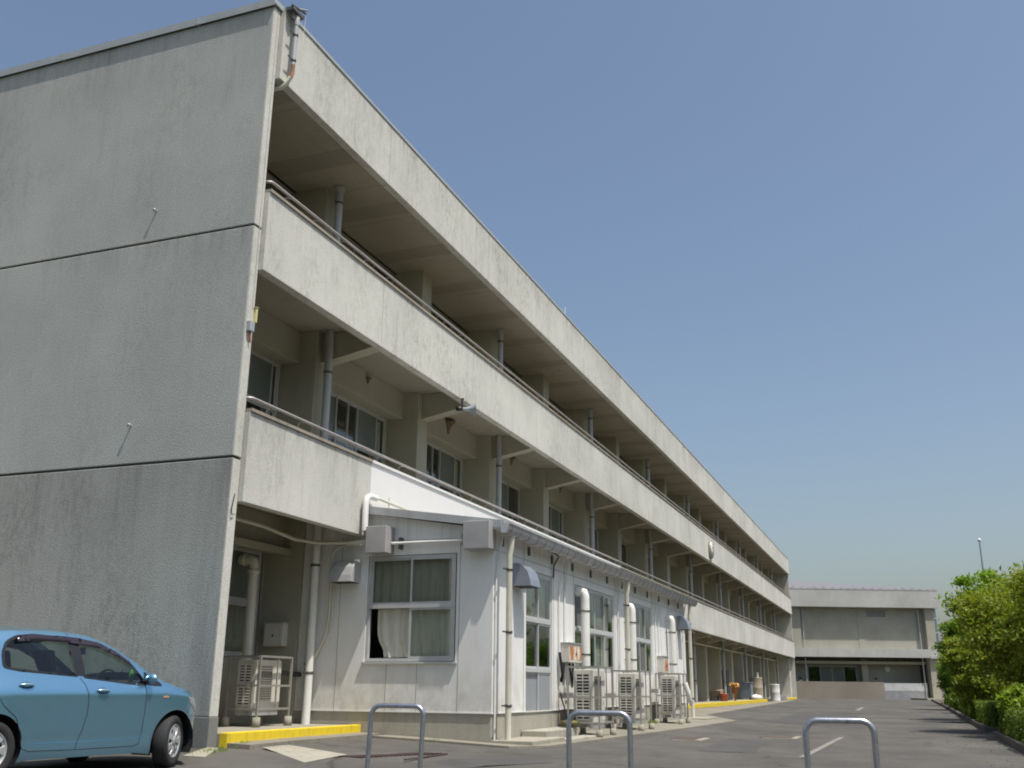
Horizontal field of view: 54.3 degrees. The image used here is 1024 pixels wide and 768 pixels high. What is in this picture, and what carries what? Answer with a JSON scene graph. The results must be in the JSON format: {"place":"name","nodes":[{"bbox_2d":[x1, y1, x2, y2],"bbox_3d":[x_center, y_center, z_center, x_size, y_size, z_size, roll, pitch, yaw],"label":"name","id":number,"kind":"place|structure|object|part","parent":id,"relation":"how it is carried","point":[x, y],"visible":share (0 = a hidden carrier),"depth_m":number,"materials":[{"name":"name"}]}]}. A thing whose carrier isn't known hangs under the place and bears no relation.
{"place":"outdoors","nodes":[
{"label":"outdoors","id":0,"kind":"place"},
{"bbox_2d":[0,0,1023,690],"label":"sky","id":1,"kind":"structure","parent":0,"point":[794,229],"materials":[{"name":"blue"}]},
{"bbox_2d":[8,691,1023,767],"bbox_3d":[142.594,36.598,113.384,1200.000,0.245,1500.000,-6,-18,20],"label":"ground","id":2,"kind":"structure","parent":0,"point":[909,735],"depth_m":16.37,"materials":[{"name":"grey asphalt"}]},
{"bbox_2d":[0,626,195,767],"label":"parked car","id":3,"kind":"object","parent":2,"relation":"on","point":[53,706],"visible":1,"depth_m":10.91,"materials":[{"name":"blue paint"}]},
{"bbox_2d":[183,747,217,757],"bbox_3d":[-4.010,4.845,13.073,0.329,0.125,0.661,-3,-17,11],"label":"concrete channel","id":4,"kind":"object","parent":2,"relation":"on","point":[199,755],"visible":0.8,"depth_m":12.96,"materials":[{"name":"beige concrete"}]},
{"bbox_2d":[190,744,231,754],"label":"weeds","id":5,"kind":"object","parent":2,"relation":"on","point":[215,751],"visible":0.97,"depth_m":13.20,"materials":[{"name":"green plant"}]},
{"bbox_2d":[216,723,360,747],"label":"walkway","id":6,"kind":"structure","parent":2,"relation":"on","point":[236,732],"depth_m":15.20,"materials":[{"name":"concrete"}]},
{"bbox_2d":[220,655,292,727],"bbox_3d":[-4.147,5.024,16.338,0.750,1.106,1.040,-6,-18,20],"label":"outdoor unit","id":7,"kind":"object","parent":6,"relation":"on","point":[258,685],"visible":0.98,"depth_m":16.10,"materials":[{"name":"white metal"}]},
{"bbox_2d":[227,732,379,748],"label":"gutter paving","id":8,"kind":"structure","parent":2,"relation":"on","point":[270,742],"depth_m":14.60,"materials":[{"name":"concrete"}]},
{"bbox_2d":[263,745,346,761],"bbox_3d":[-2.867,4.907,13.273,0.713,0.113,1.659,15,-22,-39],"label":"concrete slab","id":9,"kind":"object","parent":2,"relation":"on","point":[303,754],"visible":1,"depth_m":13.13,"materials":[{"name":"beige concrete"}]},
{"bbox_2d":[339,752,447,759],"bbox_3d":[-1.599,4.977,13.387,1.040,0.020,1.300,-6,-18,20],"label":"drain grate","id":10,"kind":"object","parent":2,"relation":"on","point":[398,754],"visible":0.88,"depth_m":13.29,"materials":[{"name":"metal"}]},
{"bbox_2d":[365,703,425,767],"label":"hoop barrier","id":11,"kind":"object","parent":2,"relation":"on","point":[374,708],"visible":1,"depth_m":11.20,"materials":[{"name":"metal"}]},
{"bbox_2d":[0,0,796,748],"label":"school building","id":12,"kind":"structure","parent":2,"relation":"on","point":[246,250],"depth_m":17.50,"materials":[{"name":"grey paint"}]},
{"bbox_2d":[223,546,261,655],"bbox_3d":[-5.271,3.511,16.574,0.149,1.880,3.453,-6,-18,20],"label":"window","id":13,"kind":"structure","parent":12,"relation":"in","point":[235,620],"depth_m":17.63,"materials":[{"name":"metal"}]},
{"bbox_2d":[245,350,279,417],"bbox_3d":[-5.222,0.132,17.646,0.148,2.080,3.553,-6,-18,20],"label":"window","id":14,"kind":"structure","parent":12,"relation":"in","point":[261,370],"depth_m":18.93,"materials":[{"name":"metal"}]},
{"bbox_2d":[263,622,288,645],"bbox_3d":[-4.227,4.468,17.842,0.430,0.420,0.180,-6,-18,20],"label":"switch box","id":15,"kind":"object","parent":12,"relation":"attached to","point":[275,633],"visible":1,"depth_m":17.77,"materials":[{"name":"grey metal"}]},
{"bbox_2d":[264,626,281,642],"bbox_3d":[-4.253,4.458,17.774,0.340,0.300,0.005,-6,-18,20],"label":"door","id":16,"kind":"structure","parent":15,"relation":"in","point":[276,631],"depth_m":17.77,"materials":[{"name":"grey metal"}]},
{"bbox_2d":[265,173,290,202],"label":"window","id":17,"kind":"structure","parent":12,"relation":"in","point":[268,185],"depth_m":20.01,"materials":[{"name":"metal"}]},
{"bbox_2d":[328,391,386,464],"bbox_3d":[-3.694,1.315,21.506,0.149,2.080,3.840,-6,-18,20],"label":"window","id":18,"kind":"structure","parent":12,"relation":"in","point":[367,427],"depth_m":22.38,"materials":[{"name":"metal"}]},
{"bbox_2d":[341,234,392,283],"bbox_3d":[-3.631,-2.163,22.547,0.082,2.140,3.840,-6,-18,20],"label":"window","id":19,"kind":"structure","parent":12,"relation":"in","point":[345,244],"depth_m":23.13,"materials":[{"name":"metal"}]},
{"bbox_2d":[425,441,462,497],"bbox_3d":[-2.101,2.547,25.530,0.149,2.080,3.840,-6,-18,20],"label":"window","id":20,"kind":"structure","parent":12,"relation":"in","point":[447,465],"depth_m":26.48,"materials":[{"name":"metal"}]},
{"bbox_2d":[431,306,465,340],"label":"window","id":21,"kind":"structure","parent":12,"relation":"in","point":[436,316],"depth_m":27.80,"materials":[{"name":"metal"}]},
{"bbox_2d":[445,420,454,433],"bbox_3d":[-1.573,1.124,25.765,0.201,0.350,0.377,-6,-18,20],"label":"swallow nest","id":22,"kind":"object","parent":12,"relation":"on","point":[449,424],"visible":1,"depth_m":25.73,"materials":[{"name":"brown soil"}]},
{"bbox_2d":[456,398,475,416],"bbox_3d":[-1.050,0.539,22.571,0.444,0.417,0.361,3,-17,-9],"label":"loudspeaker","id":23,"kind":"object","parent":12,"relation":"attached to","point":[471,409],"visible":1,"depth_m":22.51,"materials":[{"name":"white metal"}]},
{"bbox_2d":[501,480,519,521],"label":"window","id":24,"kind":"structure","parent":12,"relation":"in","point":[505,485],"depth_m":30.48,"materials":[{"name":"metal"}]},
{"bbox_2d":[503,364,519,383],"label":"window","id":25,"kind":"structure","parent":12,"relation":"in","point":[504,370],"depth_m":31.68,"materials":[{"name":"metal"}]},
{"bbox_2d":[549,401,562,417],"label":"window","id":26,"kind":"structure","parent":12,"relation":"in","point":[554,410],"depth_m":36.01,"materials":[{"name":"metal"}]},
{"bbox_2d":[549,504,563,541],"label":"window","id":27,"kind":"structure","parent":12,"relation":"in","point":[554,512],"depth_m":34.75,"materials":[{"name":"metal"}]},
{"bbox_2d":[589,525,598,556],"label":"window","id":28,"kind":"structure","parent":12,"relation":"in","point":[595,529],"depth_m":39.30,"materials":[{"name":"metal"}]},
{"bbox_2d":[621,542,626,568],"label":"window","id":29,"kind":"structure","parent":12,"relation":"in","point":[621,542],"depth_m":43.40,"materials":[{"name":"metal"}]},
{"bbox_2d":[709,541,713,558],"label":"wall clock","id":30,"kind":"object","parent":12,"relation":"attached to","point":[711,550],"depth_m":51.06,"materials":[{"name":"white plastic"}]},
{"bbox_2d":[372,735,508,747],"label":"gutter paving","id":31,"kind":"structure","parent":2,"relation":"on","point":[452,741],"depth_m":16.00,"materials":[{"name":"concrete"}]},
{"bbox_2d":[426,757,551,767],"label":"asphalt patch","id":32,"kind":"object","parent":2,"relation":"on","point":[468,763],"visible":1,"depth_m":12.95,"materials":[{"name":"grey asphalt"}]},
{"bbox_2d":[294,493,716,745],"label":"annex building","id":33,"kind":"structure","parent":2,"relation":"on","point":[468,592],"depth_m":17.50,"materials":[{"name":"metal"}]},
{"bbox_2d":[365,553,456,660],"bbox_3d":[-1.732,3.877,17.313,1.680,1.790,0.148,-6,-18,20],"label":"window","id":34,"kind":"structure","parent":33,"relation":"in","point":[426,585],"depth_m":17.34,"materials":[{"name":"glass"}]},
{"bbox_2d":[526,573,550,710],"bbox_3d":[0.440,4.875,18.717,0.149,2.610,1.480,-6,-18,20],"label":"sliding door","id":35,"kind":"structure","parent":33,"relation":"in","point":[538,679],"depth_m":18.82,"materials":[{"name":"metal"}]},
{"bbox_2d":[560,720,579,725],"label":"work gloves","id":36,"kind":"object","parent":33,"relation":"on","point":[573,723],"visible":0.56,"depth_m":18.63,"materials":[{"name":"yellow fabric"}]},
{"bbox_2d":[561,642,582,662],"bbox_3d":[1.208,5.418,20.125,0.200,0.380,0.850,-6,-18,20],"label":"switch box","id":37,"kind":"object","parent":33,"relation":"attached to","point":[571,652],"visible":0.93,"depth_m":19.85,"materials":[{"name":"grey metal"}]},
{"bbox_2d":[558,652,573,687],"bbox_3d":[1.112,5.663,19.762,0.123,0.667,0.802,-7,-18,23],"label":"cable loop","id":38,"kind":"object","parent":37,"relation":"hanging from","point":[562,667],"visible":1,"depth_m":19.54,"materials":[{"name":"black plastic"}]},
{"bbox_2d":[570,646,581,660],"bbox_3d":[1.286,5.420,20.094,0.005,0.260,0.760,-6,-18,20],"label":"door","id":39,"kind":"structure","parent":37,"relation":"in","point":[573,650],"depth_m":20.07,"materials":[{"name":"white paint"}]},
{"bbox_2d":[574,585,613,672],"bbox_3d":[1.791,5.501,22.245,0.149,1.740,3.150,-6,-18,20],"label":"window","id":40,"kind":"structure","parent":33,"relation":"in","point":[598,602],"depth_m":22.71,"materials":[{"name":"metal"}]},
{"bbox_2d":[632,603,651,674],"bbox_3d":[3.256,6.636,25.947,0.148,1.740,2.630,-6,-18,20],"label":"window","id":41,"kind":"structure","parent":33,"relation":"in","point":[641,639],"depth_m":26.48,"materials":[{"name":"metal"}]},
{"bbox_2d":[657,656,668,672],"bbox_3d":[4.187,7.762,27.638,0.200,0.440,0.580,-6,-18,20],"label":"switch box","id":42,"kind":"object","parent":33,"relation":"attached to","point":[662,661],"visible":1,"depth_m":27.42,"materials":[{"name":"grey metal"}]},
{"bbox_2d":[664,659,667,670],"bbox_3d":[4.264,7.764,27.607,0.005,0.320,0.490,-6,-18,20],"label":"door","id":43,"kind":"structure","parent":42,"relation":"in","point":[665,660],"depth_m":27.56,"materials":[{"name":"white paint"}]},
{"bbox_2d":[566,710,633,767],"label":"hoop barrier","id":44,"kind":"object","parent":2,"relation":"on","point":[624,715],"visible":1,"depth_m":10.03,"materials":[{"name":"metal"}]},
{"bbox_2d":[495,700,793,747],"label":"gutter paving","id":45,"kind":"structure","parent":2,"relation":"on","point":[660,727],"depth_m":24.54,"materials":[{"name":"concrete"}]},
{"bbox_2d":[560,692,576,726],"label":"garden tools","id":46,"kind":"object","parent":45,"relation":"on","point":[574,718],"visible":0.25,"depth_m":19.17,"materials":[{"name":"black plastic"}]},
{"bbox_2d":[567,666,616,736],"bbox_3d":[1.528,6.226,19.572,0.790,1.326,1.120,-6,-18,20],"label":"outdoor unit","id":47,"kind":"object","parent":45,"relation":"on","point":[589,689],"visible":0.74,"depth_m":19.29,"materials":[{"name":"white metal"}]},
{"bbox_2d":[611,670,653,730],"bbox_3d":[2.696,7.139,22.520,0.790,1.306,1.120,-6,-18,20],"label":"outdoor unit","id":48,"kind":"object","parent":45,"relation":"on","point":[630,696],"visible":0.77,"depth_m":22.22,"materials":[{"name":"white metal"}]},
{"bbox_2d":[655,673,690,724],"bbox_3d":[4.234,8.362,26.513,0.790,1.306,1.120,-6,-18,20],"label":"outdoor unit","id":49,"kind":"object","parent":45,"relation":"on","point":[671,695],"visible":0.88,"depth_m":26.19,"materials":[{"name":"white metal"}]},
{"bbox_2d":[682,682,692,705],"bbox_3d":[4.701,8.285,26.683,0.305,0.617,0.190,6,-18,-17],"label":"hose","id":50,"kind":"object","parent":49,"relation":"hanging from","point":[688,692],"visible":0.98,"depth_m":26.63,"materials":[{"name":"white plastic"}]},
{"bbox_2d":[780,695,786,699],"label":"block pile","id":51,"kind":"object","parent":45,"relation":"on","point":[783,697],"visible":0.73,"depth_m":72.12,"materials":[{"name":"grey concrete"}]},
{"bbox_2d":[672,737,709,741],"bbox_3d":[3.517,7.169,20.117,0.740,0.070,1.140,-6,-18,20],"label":"manhole cover","id":52,"kind":"object","parent":2,"relation":"on","point":[690,739],"visible":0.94,"depth_m":19.94,"materials":[{"name":"metal"}]},
{"bbox_2d":[688,699,767,708],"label":"walkway","id":53,"kind":"structure","parent":2,"relation":"on","point":[704,704],"depth_m":52.70,"materials":[{"name":"yellow paint"}]},
{"bbox_2d":[709,689,723,700],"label":"wheelbarrow","id":54,"kind":"object","parent":53,"relation":"on","point":[715,692],"visible":0.94,"depth_m":55.27,"materials":[{"name":"brown metal"}]},
{"bbox_2d":[720,694,727,700],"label":"orange bucket","id":55,"kind":"object","parent":53,"relation":"on","point":[724,697],"visible":0.81,"depth_m":54.79,"materials":[{"name":"plastic"}]},
{"bbox_2d":[722,670,730,699],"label":"tools","id":56,"kind":"object","parent":53,"relation":"on","point":[727,683],"visible":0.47,"depth_m":59.95,"materials":[{"name":"black plastic"}]},
{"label":"door","id":57,"kind":"part","parent":56,"relation":"part of","materials":[{"name":"grey metal"}]},
{"bbox_2d":[729,682,739,700],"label":"potted flowers","id":58,"kind":"object","parent":53,"relation":"on","point":[734,686],"visible":1,"depth_m":57.48,"materials":[{"name":"orange plant"}]},
{"bbox_2d":[739,682,752,699],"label":"blue bin","id":59,"kind":"object","parent":53,"relation":"on","point":[746,689],"visible":1,"depth_m":63.75,"materials":[{"name":"grey plastic"}]},
{"bbox_2d":[750,694,761,699],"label":"white sack","id":60,"kind":"object","parent":53,"relation":"on","point":[756,697],"visible":0.96,"depth_m":63.81,"materials":[{"name":"white plastic"}]},
{"bbox_2d":[698,738,765,752],"bbox_3d":[4.280,6.793,18.779,0.912,0.030,4.504,-5,-18,18],"label":"asphalt patch","id":61,"kind":"object","parent":2,"relation":"on","point":[739,745],"visible":1,"depth_m":18.44,"materials":[{"name":"grey asphalt"}]},
{"bbox_2d":[750,677,763,698],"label":"drum","id":62,"kind":"object","parent":2,"relation":"on","point":[757,686],"visible":0.55,"depth_m":67.43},
{"bbox_2d":[770,684,780,700],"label":"drum","id":63,"kind":"object","parent":2,"relation":"on","point":[774,692],"visible":0.86,"depth_m":70.73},
{"bbox_2d":[764,697,796,700],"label":"walkway","id":64,"kind":"structure","parent":2,"relation":"on","point":[788,698],"depth_m":79.64,"materials":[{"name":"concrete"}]},
{"bbox_2d":[760,735,801,738],"bbox_3d":[5.899,7.874,22.201,0.940,0.070,1.240,-6,-18,20],"label":"manhole cover","id":65,"kind":"object","parent":2,"relation":"on","point":[781,737],"visible":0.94,"depth_m":21.91,"materials":[{"name":"metal"}]},
{"bbox_2d":[766,713,863,725],"bbox_3d":[11.186,11.865,35.436,2.900,0.083,12.000,-6,-18,20],"label":"asphalt patch","id":66,"kind":"object","parent":2,"relation":"on","point":[801,718],"visible":0.66,"depth_m":35.13,"materials":[{"name":"grey asphalt"}]},
{"bbox_2d":[800,737,843,756],"bbox_3d":[6.054,6.980,19.282,0.119,0.001,7.804,-6,-18,21],"label":"faded line","id":67,"kind":"object","parent":2,"relation":"on","point":[824,746],"visible":0.9,"depth_m":18.93,"materials":[{"name":"paint"}]},
{"bbox_2d":[802,717,880,767],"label":"hoop barrier","id":68,"kind":"object","parent":2,"relation":"on","point":[809,723],"visible":1,"depth_m":8.96,"materials":[{"name":"metal"}]},
{"bbox_2d":[911,698,943,699],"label":"apron","id":69,"kind":"object","parent":2,"relation":"on","point":[927,698],"visible":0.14,"depth_m":88.84,"materials":[{"name":"concrete"}]},
{"bbox_2d":[931,699,998,731],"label":"bed kerb","id":70,"kind":"structure","parent":2,"relation":"on","point":[981,726],"depth_m":32.09,"materials":[{"name":"concrete"}]},
{"bbox_2d":[931,718,1011,767],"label":"leaf litter","id":71,"kind":"object","parent":2,"relation":"on","point":[975,737],"visible":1,"depth_m":22.80,"materials":[{"name":"brown plant"}]},
{"bbox_2d":[933,562,1023,689],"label":"garden tree","id":72,"kind":"object","parent":2,"relation":"on","point":[983,609],"visible":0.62,"depth_m":25.76,"materials":[{"name":"green plant"}]},
{"bbox_2d":[993,731,1023,752],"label":"bed kerb","id":73,"kind":"structure","parent":2,"relation":"on","point":[1013,743],"depth_m":20.02,"materials":[{"name":"concrete"}]},
{"bbox_2d":[789,581,941,699],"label":"gym building","id":74,"kind":"structure","parent":0,"point":[852,641],"depth_m":92.56,"materials":[{"name":"paint"}]},
{"bbox_2d":[807,666,857,681],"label":"window","id":75,"kind":"structure","parent":74,"relation":"in","point":[827,673],"depth_m":92.96,"materials":[{"name":"glass"}]},
{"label":"soil","id":76,"kind":"structure","parent":0,"visible":0},
{"bbox_2d":[983,561,1023,672],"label":"garden tree","id":77,"kind":"object","parent":76,"relation":"on","point":[1013,625],"visible":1,"depth_m":23.34,"materials":[{"name":"green plant"}]},
{"bbox_2d":[995,681,1023,731],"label":"garden shrub","id":78,"kind":"object","parent":76,"relation":"on","point":[1016,689],"visible":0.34,"depth_m":21.85,"materials":[{"name":"green plant"}]},
{"bbox_2d":[996,705,1023,743],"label":"clipped hedge","id":79,"kind":"object","parent":76,"relation":"on","point":[1013,722],"visible":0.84,"depth_m":19.98,"materials":[{"name":"green plant"}]},
{"bbox_2d":[1004,692,1023,714],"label":"garden shrub","id":80,"kind":"object","parent":76,"relation":"on","point":[1016,703],"visible":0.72,"depth_m":20.41,"materials":[{"name":"green plant"}]},
{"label":"soil","id":81,"kind":"structure","parent":0,"visible":0},
{"bbox_2d":[933,652,952,681],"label":"garden tree","id":82,"kind":"object","parent":81,"relation":"on","point":[942,670],"visible":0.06,"depth_m":60.31,"materials":[{"name":"green plant"}]},
{"bbox_2d":[943,694,960,711],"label":"clipped hedge","id":83,"kind":"object","parent":81,"relation":"on","point":[953,707],"visible":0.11,"depth_m":51.41,"materials":[{"name":"green plant"}]},
{"bbox_2d":[946,687,959,708],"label":"garden shrub","id":84,"kind":"object","parent":81,"relation":"on","point":[953,700],"visible":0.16,"depth_m":43.71,"materials":[{"name":"green plant"}]},
{"bbox_2d":[930,617,981,705],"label":"garden tree","id":85,"kind":"object","parent":81,"relation":"on","point":[944,685],"visible":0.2,"depth_m":49.39,"materials":[{"name":"green plant"}]},
{"bbox_2d":[938,567,1006,677],"bbox_3d":[17.040,9.246,35.569,3.404,5.443,3.488,-6,-18,20],"label":"garden tree","id":86,"kind":"object","parent":81,"relation":"on","point":[963,580],"visible":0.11,"depth_m":35.92,"materials":[{"name":"green plant"}]},
{"bbox_2d":[937,634,1009,708],"bbox_3d":[15.435,9.813,33.231,2.237,3.026,2.391,-6,-18,20],"label":"garden tree","id":87,"kind":"object","parent":81,"relation":"on","point":[979,689],"visible":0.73,"depth_m":32.88,"materials":[{"name":"green plant"}]},
{"bbox_2d":[960,698,996,719],"bbox_3d":[17.134,11.753,36.217,1.436,0.915,7.794,-6,-18,20],"label":"clipped hedge","id":88,"kind":"object","parent":81,"relation":"on","point":[969,711],"visible":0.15,"depth_m":34.28,"materials":[{"name":"green plant"}]},
{"bbox_2d":[977,538,983,572],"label":"flag pole","id":89,"kind":"object","parent":81,"relation":"on","point":[979,540],"visible":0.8,"depth_m":63.11,"materials":[{"name":"metal"}]},
{"bbox_2d":[972,699,999,726],"bbox_3d":[14.576,9.695,29.288,1.702,0.853,6.460,-6,-18,20],"label":"clipped hedge","id":90,"kind":"object","parent":81,"relation":"on","point":[987,712],"visible":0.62,"depth_m":27.59,"materials":[{"name":"green plant"}]},
{"bbox_2d":[991,685,1011,698],"bbox_3d":[16.436,10.712,33.661,1.562,1.582,1.673,13,-21,-36],"label":"garden shrub","id":91,"kind":"object","parent":81,"relation":"on","point":[1001,691],"visible":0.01,"depth_m":33.41,"materials":[{"name":"green plant"}]}
]}

